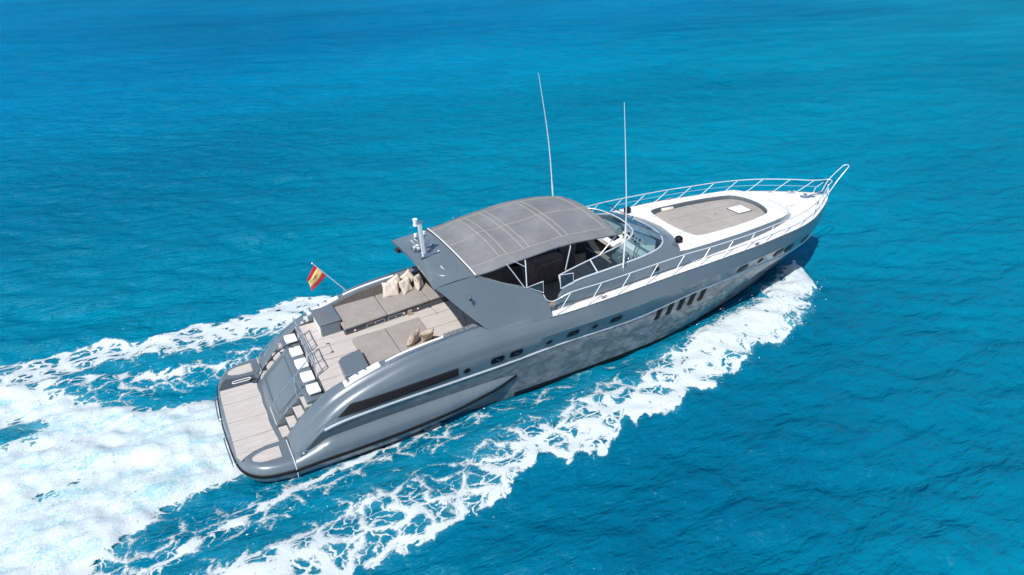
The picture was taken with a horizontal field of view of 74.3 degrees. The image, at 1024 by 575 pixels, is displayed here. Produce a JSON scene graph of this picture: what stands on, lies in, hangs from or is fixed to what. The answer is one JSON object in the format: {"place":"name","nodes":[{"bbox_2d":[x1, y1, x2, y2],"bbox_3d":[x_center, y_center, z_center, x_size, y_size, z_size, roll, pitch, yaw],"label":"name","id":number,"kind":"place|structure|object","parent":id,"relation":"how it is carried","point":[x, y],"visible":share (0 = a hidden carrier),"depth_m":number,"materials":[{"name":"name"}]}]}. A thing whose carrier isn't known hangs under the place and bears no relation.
{"place":"outdoors","nodes":[
{"label":"outdoors","id":0,"kind":"place"},
{"bbox_2d":[0,0,1023,574],"bbox_3d":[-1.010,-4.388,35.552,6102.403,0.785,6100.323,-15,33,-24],"label":"sea","id":1,"kind":"structure","parent":0,"point":[166,166],"depth_m":33.94,"materials":[{"name":"blue liquid"}]},
{"bbox_2d":[0,260,816,574],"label":"wake foam","id":2,"kind":"object","parent":1,"relation":"on","point":[90,528],"visible":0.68,"depth_m":19.09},
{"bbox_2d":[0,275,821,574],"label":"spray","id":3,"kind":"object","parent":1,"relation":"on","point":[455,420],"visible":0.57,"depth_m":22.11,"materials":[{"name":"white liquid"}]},
{"bbox_2d":[214,73,848,481],"bbox_3d":[2.896,-2.144,23.569,26.216,9.852,5.891,-15,33,-24],"label":"motor yacht","id":4,"kind":"object","parent":1,"relation":"on","point":[508,299],"visible":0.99,"depth_m":21.39,"materials":[{"name":"grey paint"}]},
{"bbox_2d":[250,345,291,382],"bbox_3d":[-7.575,2.378,21.203,1.496,1.218,0.244,-6,30,-10],"label":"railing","id":5,"kind":"object","parent":4,"relation":"on","point":[267,364],"visible":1,"depth_m":21.18,"materials":[{"name":"grey metal"}]},
{"bbox_2d":[260,352,302,428],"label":"transom door","id":6,"kind":"structure","parent":4,"relation":"in","point":[280,372],"depth_m":20.16,"materials":[{"name":"grey paint"}]},
{"bbox_2d":[307,262,345,290],"bbox_3d":[-6.058,-0.310,22.153,1.292,1.377,0.188,-12,32,-20],"label":"ensign","id":7,"kind":"object","parent":4,"relation":"attached to","point":[316,276],"visible":0.99,"depth_m":21.97,"materials":[{"name":"fabric"}]},
{"bbox_2d":[381,280,398,297],"bbox_3d":[-4.084,0.061,22.732,0.586,0.555,0.194,-9,9,-23],"label":"throw pillow","id":8,"kind":"object","parent":4,"relation":"on","point":[390,289],"visible":1,"depth_m":22.65,"materials":[{"name":"beige fabric"}]},
{"bbox_2d":[386,273,400,287],"bbox_3d":[-3.954,-0.157,22.895,0.452,0.492,0.177,-40,31,-16],"label":"throw pillow","id":9,"kind":"object","parent":4,"relation":"on","point":[395,277],"visible":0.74,"depth_m":22.79,"materials":[{"name":"beige fabric"}]},
{"bbox_2d":[398,276,412,293],"bbox_3d":[-3.615,-0.056,22.889,0.204,0.535,0.445,1,29,45],"label":"throw pillow","id":10,"kind":"object","parent":4,"relation":"on","point":[405,285],"visible":1,"depth_m":22.81,"materials":[{"name":"beige fabric"}]},
{"bbox_2d":[399,269,413,282],"bbox_3d":[-3.561,-0.333,23.080,0.426,0.474,0.179,-42,32,-9],"label":"throw pillow","id":11,"kind":"object","parent":4,"relation":"on","point":[408,273],"visible":0.71,"depth_m":23.00,"materials":[{"name":"beige fabric"}]},
{"bbox_2d":[406,328,419,346],"bbox_3d":[-3.000,1.537,20.643,0.196,0.536,0.478,28,23,15],"label":"throw pillow","id":12,"kind":"object","parent":4,"relation":"on","point":[413,338],"visible":1,"depth_m":20.51,"materials":[{"name":"beige fabric"}]},
{"bbox_2d":[414,272,423,290],"bbox_3d":[-3.204,-0.202,23.085,0.216,0.533,0.492,-9,16,17],"label":"throw pillow","id":13,"kind":"object","parent":4,"relation":"on","point":[418,282],"visible":1,"depth_m":22.94,"materials":[{"name":"beige fabric"}]},
{"bbox_2d":[421,328,433,341],"bbox_3d":[-2.610,1.461,20.761,0.458,0.496,0.204,-26,62,-25],"label":"throw pillow","id":14,"kind":"object","parent":4,"relation":"on","point":[427,334],"visible":1,"depth_m":20.63,"materials":[{"name":"beige fabric"}]},
{"bbox_2d":[661,207,673,211],"bbox_3d":[6.120,-3.084,26.596,0.569,0.160,0.160,-12,32,-19],"label":"rolled towel","id":15,"kind":"object","parent":4,"relation":"on","point":[667,209],"visible":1,"depth_m":26.53,"materials":[{"name":"beige fabric"}]}
]}

